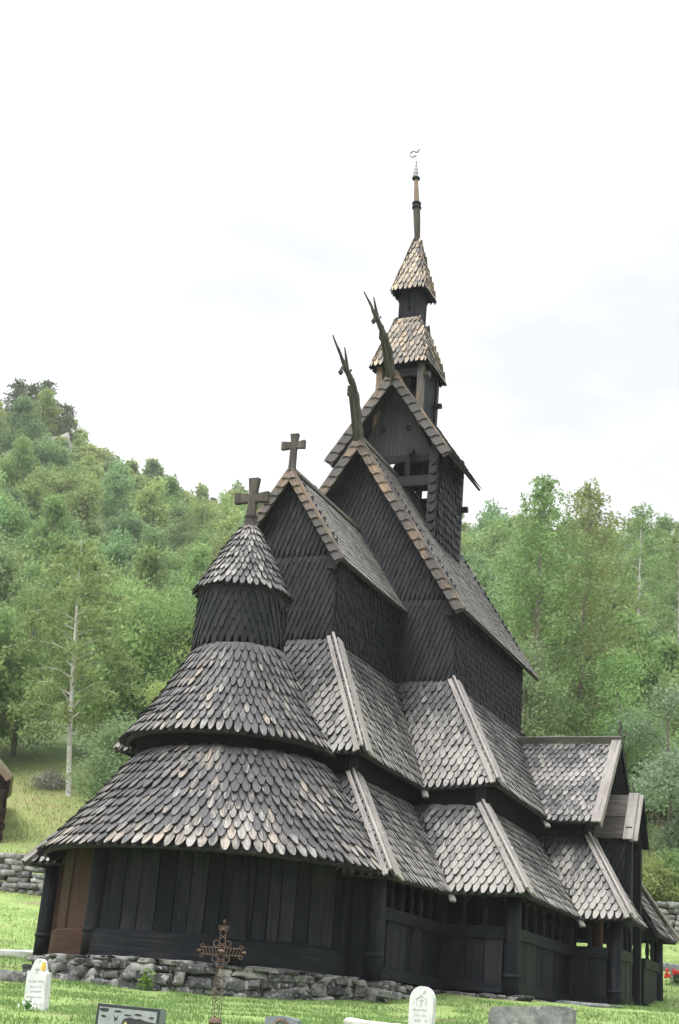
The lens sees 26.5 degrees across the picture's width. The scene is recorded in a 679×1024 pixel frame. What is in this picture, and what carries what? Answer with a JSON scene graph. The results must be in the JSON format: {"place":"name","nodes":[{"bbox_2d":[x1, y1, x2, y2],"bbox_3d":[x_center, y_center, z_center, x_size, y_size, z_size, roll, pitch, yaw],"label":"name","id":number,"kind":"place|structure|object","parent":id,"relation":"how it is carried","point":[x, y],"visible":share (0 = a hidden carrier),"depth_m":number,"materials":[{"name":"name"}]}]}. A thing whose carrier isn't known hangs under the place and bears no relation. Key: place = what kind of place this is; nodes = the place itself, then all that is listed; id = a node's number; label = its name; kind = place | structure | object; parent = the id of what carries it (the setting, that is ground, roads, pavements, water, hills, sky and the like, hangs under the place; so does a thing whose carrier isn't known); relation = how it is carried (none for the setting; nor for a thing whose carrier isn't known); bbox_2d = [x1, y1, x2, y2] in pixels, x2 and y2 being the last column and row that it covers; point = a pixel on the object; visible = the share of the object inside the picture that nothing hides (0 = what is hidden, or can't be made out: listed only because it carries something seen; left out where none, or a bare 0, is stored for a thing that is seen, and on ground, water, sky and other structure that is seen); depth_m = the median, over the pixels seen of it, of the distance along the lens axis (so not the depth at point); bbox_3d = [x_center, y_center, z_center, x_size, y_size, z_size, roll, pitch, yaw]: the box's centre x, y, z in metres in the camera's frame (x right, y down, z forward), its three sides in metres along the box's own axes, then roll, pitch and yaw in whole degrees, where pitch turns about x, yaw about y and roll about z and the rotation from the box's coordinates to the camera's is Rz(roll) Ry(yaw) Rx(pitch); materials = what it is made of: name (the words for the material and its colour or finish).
{"place":"outdoors","nodes":[
{"label":"outdoors","id":0,"kind":"place"},
{"bbox_2d":[0,445,678,1023],"bbox_3d":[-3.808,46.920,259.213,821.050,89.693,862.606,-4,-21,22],"label":"ground","id":1,"kind":"structure","parent":0,"point":[54,757],"depth_m":42.67,"materials":[{"name":"green plant"}]},
{"bbox_2d":[0,759,13,842],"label":"log hut","id":2,"kind":"object","parent":1,"relation":"on","point":[6,779],"visible":1,"depth_m":52.00,"materials":[{"name":"brown wood"}]},
{"bbox_2d":[0,469,16,509],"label":"broadleaf tree","id":3,"kind":"object","parent":1,"relation":"on","point":[5,499],"visible":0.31,"depth_m":128.86,"materials":[{"name":"green plant"}]},
{"bbox_2d":[0,969,26,982],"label":"flat rock","id":4,"kind":"object","parent":1,"relation":"on","point":[13,976],"visible":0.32,"depth_m":23.92,"materials":[{"name":"stone"}]},
{"bbox_2d":[0,377,27,416],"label":"pine tree","id":5,"kind":"object","parent":1,"relation":"on","point":[19,387],"visible":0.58,"depth_m":199.31,"materials":[{"name":"green plant"}]},
{"bbox_2d":[0,655,31,754],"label":"broadleaf tree","id":6,"kind":"object","parent":1,"relation":"on","point":[11,721],"visible":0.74,"depth_m":64.69,"materials":[{"name":"green plant"}]},
{"bbox_2d":[0,525,32,565],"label":"broadleaf tree","id":7,"kind":"object","parent":1,"relation":"on","point":[5,543],"visible":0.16,"depth_m":101.09,"materials":[{"name":"green plant"}]},
{"bbox_2d":[0,949,32,957],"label":"stone kerb","id":8,"kind":"structure","parent":1,"relation":"on","point":[21,953],"depth_m":33.99,"materials":[{"name":"grey stone"}]},
{"bbox_2d":[2,486,32,524],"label":"broadleaf tree","id":9,"kind":"object","parent":1,"relation":"on","point":[15,494],"visible":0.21,"depth_m":131.28,"materials":[{"name":"green plant"}]},
{"bbox_2d":[0,432,40,491],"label":"broadleaf tree","id":10,"kind":"object","parent":1,"relation":"on","point":[14,475],"visible":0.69,"depth_m":143.05,"materials":[{"name":"green plant"}]},
{"bbox_2d":[0,546,45,658],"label":"broadleaf tree","id":11,"kind":"object","parent":1,"relation":"on","point":[8,571],"visible":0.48,"depth_m":81.04,"materials":[{"name":"green plant"}]},
{"bbox_2d":[0,501,45,556],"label":"broadleaf tree","id":12,"kind":"object","parent":1,"relation":"on","point":[12,528],"visible":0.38,"depth_m":112.44,"materials":[{"name":"green plant"}]},
{"bbox_2d":[0,395,47,466],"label":"broadleaf tree","id":13,"kind":"object","parent":1,"relation":"on","point":[27,418],"visible":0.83,"depth_m":166.15,"materials":[{"name":"green plant"}]},
{"bbox_2d":[0,601,50,742],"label":"broadleaf tree","id":14,"kind":"object","parent":1,"relation":"on","point":[16,683],"visible":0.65,"depth_m":65.90,"materials":[{"name":"green plant"}]},
{"bbox_2d":[16,382,42,417],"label":"pine tree","id":15,"kind":"object","parent":1,"relation":"on","point":[33,389],"visible":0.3,"depth_m":197.35,"materials":[{"name":"green plant"}]},
{"bbox_2d":[9,554,52,627],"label":"broadleaf tree","id":16,"kind":"object","parent":1,"relation":"on","point":[32,569],"visible":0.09,"depth_m":92.76,"materials":[{"name":"green plant"}]},
{"bbox_2d":[10,465,62,528],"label":"broadleaf tree","id":17,"kind":"object","parent":1,"relation":"on","point":[37,485],"visible":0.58,"depth_m":139.10,"materials":[{"name":"green plant"}]},
{"bbox_2d":[24,958,51,1010],"bbox_3d":[-3.271,5.192,15.640,0.255,0.676,0.124,-4,-21,18],"label":"headstone","id":18,"kind":"object","parent":1,"relation":"on","point":[38,983],"visible":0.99,"depth_m":15.62,"materials":[{"name":"white stone"}]},
{"bbox_2d":[18,432,74,490],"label":"broadleaf tree","id":19,"kind":"object","parent":1,"relation":"on","point":[59,455],"visible":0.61,"depth_m":158.03,"materials":[{"name":"green plant"}]},
{"bbox_2d":[31,386,63,442],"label":"broadleaf tree","id":20,"kind":"object","parent":1,"relation":"on","point":[45,395],"visible":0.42,"depth_m":175.35,"materials":[{"name":"green plant"}]},
{"bbox_2d":[0,578,95,756],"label":"broadleaf tree","id":21,"kind":"object","parent":1,"relation":"on","point":[13,738],"visible":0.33,"depth_m":69.15,"materials":[{"name":"green plant"}]},
{"bbox_2d":[22,767,76,790],"bbox_3d":[-12.143,11.508,60.829,1.926,1.657,2.555,0,-20,13],"label":"twiggy bush","id":22,"kind":"object","parent":1,"relation":"on","point":[49,780],"visible":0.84,"depth_m":60.63,"materials":[{"name":"grey plant"}]},
{"bbox_2d":[21,491,82,575],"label":"broadleaf tree","id":23,"kind":"object","parent":1,"relation":"on","point":[44,540],"visible":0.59,"depth_m":104.24,"materials":[{"name":"green plant"}]},
{"bbox_2d":[23,571,85,670],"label":"broadleaf tree","id":24,"kind":"object","parent":1,"relation":"on","point":[48,583],"visible":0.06,"depth_m":86.48,"materials":[{"name":"green plant"}]},
{"bbox_2d":[48,401,69,436],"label":"pine tree","id":25,"kind":"object","parent":1,"relation":"on","point":[61,430],"visible":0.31,"depth_m":191.89,"materials":[{"name":"green plant"}]},
{"bbox_2d":[54,518,83,566],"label":"broadleaf tree","id":26,"kind":"object","parent":1,"relation":"on","point":[74,525],"visible":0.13,"depth_m":117.37,"materials":[{"name":"green plant"}]},
{"bbox_2d":[35,461,106,516],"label":"broadleaf tree","id":27,"kind":"object","parent":1,"relation":"on","point":[69,479],"visible":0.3,"depth_m":146.59,"materials":[{"name":"green plant"}]},
{"bbox_2d":[60,402,83,441],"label":"pine tree","id":28,"kind":"object","parent":1,"relation":"on","point":[69,409],"visible":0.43,"depth_m":202.82,"materials":[{"name":"plant"}]},
{"bbox_2d":[0,539,146,796],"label":"birch tree","id":29,"kind":"object","parent":1,"relation":"on","point":[83,553],"visible":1,"depth_m":61.79,"materials":[{"name":"green plant"}]},
{"bbox_2d":[29,555,121,703],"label":"broadleaf tree","id":30,"kind":"object","parent":1,"relation":"on","point":[70,630],"visible":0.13,"depth_m":82.88,"materials":[{"name":"green plant"}]},
{"bbox_2d":[63,471,104,539],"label":"broadleaf tree","id":31,"kind":"object","parent":1,"relation":"on","point":[84,502],"visible":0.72,"depth_m":140.75,"materials":[{"name":"green plant"}]},
{"bbox_2d":[60,536,118,585],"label":"broadleaf tree","id":32,"kind":"object","parent":1,"relation":"on","point":[85,540],"visible":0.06,"depth_m":100.68,"materials":[{"name":"green plant"}]},
{"bbox_2d":[76,451,104,488],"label":"broadleaf tree","id":33,"kind":"object","parent":1,"relation":"on","point":[94,469],"visible":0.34,"depth_m":167.32,"materials":[{"name":"green plant"}]},
{"bbox_2d":[61,710,136,808],"bbox_3d":[-8.441,10.163,54.540,3.507,5.489,4.123,-10,-24,36],"label":"willow bush","id":34,"kind":"object","parent":1,"relation":"on","point":[113,763],"visible":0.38,"depth_m":54.13,"materials":[{"name":"green plant"}]},
{"bbox_2d":[93,526,138,573],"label":"broadleaf tree","id":35,"kind":"object","parent":1,"relation":"on","point":[121,545],"visible":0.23,"depth_m":111.07,"materials":[{"name":"green plant"}]},
{"bbox_2d":[100,558,135,592],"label":"broadleaf tree","id":36,"kind":"object","parent":1,"relation":"on","point":[119,573],"visible":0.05,"depth_m":100.48,"materials":[{"name":"green plant"}]},
{"bbox_2d":[99,460,139,533],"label":"broadleaf tree","id":37,"kind":"object","parent":1,"relation":"on","point":[112,485],"visible":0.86,"depth_m":153.24,"materials":[{"name":"green plant"}]},
{"bbox_2d":[56,567,183,756],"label":"broadleaf tree","id":38,"kind":"object","parent":1,"relation":"on","point":[125,592],"visible":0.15,"depth_m":70.19,"materials":[{"name":"green plant"}]},
{"bbox_2d":[100,507,148,544],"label":"broadleaf tree","id":39,"kind":"object","parent":1,"relation":"on","point":[130,521],"visible":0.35,"depth_m":139.68,"materials":[{"name":"green plant"}]},
{"bbox_2d":[95,1003,165,1023],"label":"headstone","id":40,"kind":"object","parent":1,"relation":"on","point":[112,1014],"visible":1,"depth_m":12.71,"materials":[{"name":"black stone"}]},
{"bbox_2d":[73,581,193,764],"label":"broadleaf tree","id":41,"kind":"object","parent":1,"relation":"on","point":[132,644],"visible":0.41,"depth_m":66.25,"materials":[{"name":"green plant"}]},
{"bbox_2d":[111,556,162,588],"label":"broadleaf tree","id":42,"kind":"object","parent":1,"relation":"on","point":[128,568],"visible":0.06,"depth_m":100.97,"materials":[{"name":"green plant"}]},
{"bbox_2d":[118,523,171,576],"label":"broadleaf tree","id":43,"kind":"object","parent":1,"relation":"on","point":[154,536],"visible":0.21,"depth_m":110.97,"materials":[{"name":"green plant"}]},
{"bbox_2d":[135,968,155,989],"bbox_3d":[-3.253,7.861,24.334,0.296,0.396,0.319,-4,-21,22],"label":"weed plant","id":44,"kind":"object","parent":1,"relation":"on","point":[146,978],"visible":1,"depth_m":24.27,"materials":[{"name":"green plant"}]},
{"bbox_2d":[128,474,174,542],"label":"broadleaf tree","id":45,"kind":"object","parent":1,"relation":"on","point":[145,505],"visible":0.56,"depth_m":146.38,"materials":[{"name":"green plant"}]},
{"bbox_2d":[115,540,187,616],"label":"broadleaf tree","id":46,"kind":"object","parent":1,"relation":"on","point":[152,561],"visible":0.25,"depth_m":88.25,"materials":[{"name":"green plant"}]},
{"bbox_2d":[139,677,169,706],"bbox_3d":[-6.996,9.634,56.600,2.751,6.572,3.637,11,-21,-18],"label":"willow bush","id":47,"kind":"object","parent":1,"relation":"on","point":[155,692],"visible":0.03,"depth_m":57.40,"materials":[{"name":"green plant"}]},
{"bbox_2d":[107,568,204,720],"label":"broadleaf tree","id":48,"kind":"object","parent":1,"relation":"on","point":[188,618],"visible":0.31,"depth_m":66.27,"materials":[{"name":"green plant"}]},
{"bbox_2d":[125,546,186,570],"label":"broadleaf tree","id":49,"kind":"object","parent":1,"relation":"on","point":[171,558],"visible":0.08,"depth_m":127.27,"materials":[{"name":"green plant"}]},
{"bbox_2d":[129,620,194,711],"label":"broadleaf tree","id":50,"kind":"object","parent":1,"relation":"on","point":[183,644],"visible":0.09,"depth_m":66.17,"materials":[{"name":"green plant"}]},
{"bbox_2d":[152,473,187,537],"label":"broadleaf tree","id":51,"kind":"object","parent":1,"relation":"on","point":[174,487],"visible":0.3,"depth_m":153.51,"materials":[{"name":"green plant"}]},
{"bbox_2d":[157,569,194,612],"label":"broadleaf tree","id":52,"kind":"object","parent":1,"relation":"on","point":[175,578],"visible":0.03,"depth_m":100.10,"materials":[{"name":"green plant"}]},
{"bbox_2d":[163,501,199,568],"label":"broadleaf tree","id":53,"kind":"object","parent":1,"relation":"on","point":[178,514],"visible":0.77,"depth_m":137.79,"materials":[{"name":"green plant"}]},
{"bbox_2d":[162,541,204,578],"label":"broadleaf tree","id":54,"kind":"object","parent":1,"relation":"on","point":[185,550],"visible":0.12,"depth_m":129.45,"materials":[{"name":"green plant"}]},
{"bbox_2d":[170,539,212,608],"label":"broadleaf tree","id":55,"kind":"object","parent":1,"relation":"on","point":[199,557],"visible":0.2,"depth_m":101.04,"materials":[{"name":"green plant"}]},
{"bbox_2d":[176,495,225,548],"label":"broadleaf tree","id":56,"kind":"object","parent":1,"relation":"on","point":[201,515],"visible":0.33,"depth_m":152.89,"materials":[{"name":"green plant"}]},
{"bbox_2d":[180,527,225,577],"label":"broadleaf tree","id":57,"kind":"object","parent":1,"relation":"on","point":[204,535],"visible":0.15,"depth_m":139.23,"materials":[{"name":"green plant"}]},
{"bbox_2d":[198,525,238,575],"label":"broadleaf tree","id":58,"kind":"object","parent":1,"relation":"on","point":[217,546],"visible":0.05,"depth_m":119.13,"materials":[{"name":"green plant"}]},
{"bbox_2d":[197,920,245,1023],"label":"iron cross","id":59,"kind":"object","parent":1,"relation":"on","point":[214,1019],"visible":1,"depth_m":14.28,"materials":[{"name":"brown metal"}]},
{"bbox_2d":[204,490,240,531],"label":"broadleaf tree","id":60,"kind":"object","parent":1,"relation":"on","point":[227,507],"visible":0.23,"depth_m":157.58,"materials":[{"name":"green plant"}]},
{"bbox_2d":[212,507,243,537],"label":"broadleaf tree","id":61,"kind":"object","parent":1,"relation":"on","point":[226,524],"visible":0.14,"depth_m":142.42,"materials":[{"name":"green plant"}]},
{"bbox_2d":[265,1016,301,1023],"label":"headstone","id":62,"kind":"object","parent":1,"relation":"on","point":[279,1020],"visible":1,"depth_m":12.25,"materials":[{"name":"stone"}]},
{"bbox_2d":[0,401,661,551],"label":"wood","id":63,"kind":"object","parent":1,"relation":"on","point":[105,459],"visible":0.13,"depth_m":197.60,"materials":[{"name":"green plant"}]},
{"bbox_2d":[0,907,678,1023],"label":"grass","id":64,"kind":"structure","parent":1,"relation":"on","point":[137,1002],"depth_m":21.89,"materials":[{"name":"green plant"}]},
{"bbox_2d":[0,852,678,941],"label":"stone wall","id":65,"kind":"structure","parent":1,"relation":"on","point":[16,874],"depth_m":44.67,"materials":[{"name":"grey stone"}]},
{"bbox_2d":[21,143,678,1007],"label":"stave church","id":66,"kind":"structure","parent":1,"relation":"on","point":[339,775],"depth_m":29.48,"materials":[{"name":"black wood"}]},
{"bbox_2d":[408,986,435,1023],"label":"headstone","id":67,"kind":"object","parent":1,"relation":"on","point":[422,1005],"visible":1,"depth_m":14.69,"materials":[{"name":"white stone"}]},
{"bbox_2d":[465,547,506,596],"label":"broadleaf tree","id":68,"kind":"object","parent":1,"relation":"on","point":[480,564],"visible":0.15,"depth_m":112.87,"materials":[{"name":"green plant"}]},
{"bbox_2d":[462,498,515,540],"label":"broadleaf tree","id":69,"kind":"object","parent":1,"relation":"on","point":[494,510],"visible":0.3,"depth_m":165.43,"materials":[{"name":"green plant"}]},
{"bbox_2d":[483,576,512,611],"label":"broadleaf tree","id":70,"kind":"object","parent":1,"relation":"on","point":[496,597],"visible":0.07,"depth_m":101.47,"materials":[{"name":"green plant"}]},
{"bbox_2d":[464,514,532,562],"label":"broadleaf tree","id":71,"kind":"object","parent":1,"relation":"on","point":[492,539],"visible":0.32,"depth_m":146.28,"materials":[{"name":"green plant"}]},
{"bbox_2d":[491,544,521,587],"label":"broadleaf tree","id":72,"kind":"object","parent":1,"relation":"on","point":[502,552],"visible":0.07,"depth_m":123.59,"materials":[{"name":"green plant"}]},
{"bbox_2d":[496,569,560,639],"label":"broadleaf tree","id":73,"kind":"object","parent":1,"relation":"on","point":[515,592],"visible":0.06,"depth_m":80.08,"materials":[{"name":"green plant"}]},
{"bbox_2d":[488,1006,576,1023],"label":"headstone","id":74,"kind":"object","parent":1,"relation":"on","point":[532,1015],"visible":1,"depth_m":12.51,"materials":[{"name":"grey stone"}]},
{"bbox_2d":[515,632,573,736],"bbox_3d":[7.071,9.569,58.526,5.057,9.758,4.846,-3,-21,21],"label":"broadleaf tree","id":75,"kind":"object","parent":1,"relation":"on","point":[542,702],"visible":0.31,"depth_m":58.56,"materials":[{"name":"green plant"}]},
{"bbox_2d":[470,473,619,736],"bbox_3d":[8.479,6.182,61.698,6.891,16.902,6.297,-4,-21,22],"label":"birch tree","id":76,"kind":"object","parent":1,"relation":"on","point":[545,517],"visible":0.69,"depth_m":62.29,"materials":[{"name":"green plant"}]},
{"bbox_2d":[551,604,603,677],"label":"broadleaf tree","id":77,"kind":"object","parent":1,"relation":"on","point":[571,633],"visible":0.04,"depth_m":71.55,"materials":[{"name":"green plant"}]},
{"bbox_2d":[520,477,657,769],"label":"birch tree","id":78,"kind":"object","parent":1,"relation":"on","point":[589,512],"visible":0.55,"depth_m":65.32,"materials":[{"name":"green plant"}]},
{"bbox_2d":[555,1000,624,1008],"bbox_3d":[5.028,9.913,29.016,1.461,0.112,0.469,6,-20,-4],"label":"flat rock","id":79,"kind":"object","parent":1,"relation":"on","point":[598,1005],"visible":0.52,"depth_m":28.84,"materials":[{"name":"grey stone"}]},
{"bbox_2d":[563,662,633,735],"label":"broadleaf tree","id":80,"kind":"object","parent":1,"relation":"on","point":[592,699],"visible":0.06,"depth_m":66.89,"materials":[{"name":"green plant"}]},
{"bbox_2d":[578,550,620,617],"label":"broadleaf tree","id":81,"kind":"object","parent":1,"relation":"on","point":[615,579],"visible":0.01,"depth_m":94.36,"materials":[{"name":"green plant"}]},
{"bbox_2d":[559,642,678,830],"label":"broadleaf tree","id":82,"kind":"object","parent":1,"relation":"on","point":[621,693],"visible":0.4,"depth_m":60.57,"materials":[{"name":"green plant"}]},
{"bbox_2d":[590,590,647,637],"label":"broadleaf tree","id":83,"kind":"object","parent":1,"relation":"on","point":[614,605],"visible":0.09,"depth_m":87.35,"materials":[{"name":"green plant"}]},
{"bbox_2d":[574,605,678,773],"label":"broadleaf tree","id":84,"kind":"object","parent":1,"relation":"on","point":[647,644],"visible":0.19,"depth_m":69.61,"materials":[{"name":"green plant"}]},
{"bbox_2d":[620,538,646,592],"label":"broadleaf tree","id":85,"kind":"object","parent":1,"relation":"on","point":[628,558],"visible":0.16,"depth_m":153.43,"materials":[{"name":"green plant"}]},
{"bbox_2d":[618,517,652,576],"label":"broadleaf tree","id":86,"kind":"object","parent":1,"relation":"on","point":[636,539],"visible":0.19,"depth_m":165.68,"materials":[{"name":"green plant"}]},
{"bbox_2d":[602,502,674,649],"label":"birch tree","id":87,"kind":"object","parent":1,"relation":"on","point":[639,521],"visible":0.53,"depth_m":88.55,"materials":[{"name":"green plant"}]},
{"bbox_2d":[605,678,678,859],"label":"broadleaf tree","id":88,"kind":"object","parent":1,"relation":"on","point":[669,770],"visible":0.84,"depth_m":56.75,"materials":[{"name":"green plant"}]},
{"bbox_2d":[625,712,678,822],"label":"broadleaf tree","id":89,"kind":"object","parent":1,"relation":"on","point":[651,812],"visible":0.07,"depth_m":65.15,"materials":[{"name":"green plant"}]},
{"bbox_2d":[635,663,678,769],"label":"broadleaf tree","id":90,"kind":"object","parent":1,"relation":"on","point":[675,726],"visible":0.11,"depth_m":68.14,"materials":[{"name":"green plant"}]},
{"bbox_2d":[636,631,678,730],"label":"broadleaf tree","id":91,"kind":"object","parent":1,"relation":"on","point":[669,650],"visible":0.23,"depth_m":73.72,"materials":[{"name":"green plant"}]},
{"bbox_2d":[638,533,677,606],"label":"broadleaf tree","id":92,"kind":"object","parent":1,"relation":"on","point":[661,541],"visible":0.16,"depth_m":128.24,"materials":[{"name":"green plant"}]},
{"bbox_2d":[641,512,676,602],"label":"broadleaf tree","id":93,"kind":"object","parent":1,"relation":"on","point":[665,523],"visible":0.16,"depth_m":142.84,"materials":[{"name":"green plant"}]},
{"bbox_2d":[641,520,678,644],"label":"birch tree","id":94,"kind":"object","parent":1,"relation":"on","point":[674,536],"visible":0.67,"depth_m":94.59,"materials":[{"name":"green plant"}]},
{"bbox_2d":[642,852,678,914],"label":"hedge bush","id":95,"kind":"object","parent":1,"relation":"on","point":[651,880],"visible":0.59,"depth_m":48.71,"materials":[{"name":"green plant"}]},
{"bbox_2d":[648,844,678,901],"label":"hedge bush","id":96,"kind":"object","parent":1,"relation":"on","point":[671,861],"visible":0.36,"depth_m":49.76,"materials":[{"name":"green plant"}]},
{"bbox_2d":[652,577,677,627],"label":"broadleaf tree","id":97,"kind":"object","parent":1,"relation":"on","point":[669,604],"visible":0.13,"depth_m":118.56,"materials":[{"name":"green plant"}]},
{"bbox_2d":[664,968,678,984],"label":"flowers","id":98,"kind":"object","parent":1,"relation":"on","point":[673,976],"visible":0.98,"depth_m":39.25,"materials":[{"name":"red plant"}]},
{"bbox_2d":[0,0,678,539],"label":"sky","id":99,"kind":"structure","parent":0,"point":[197,196],"materials":[{"name":"white"}]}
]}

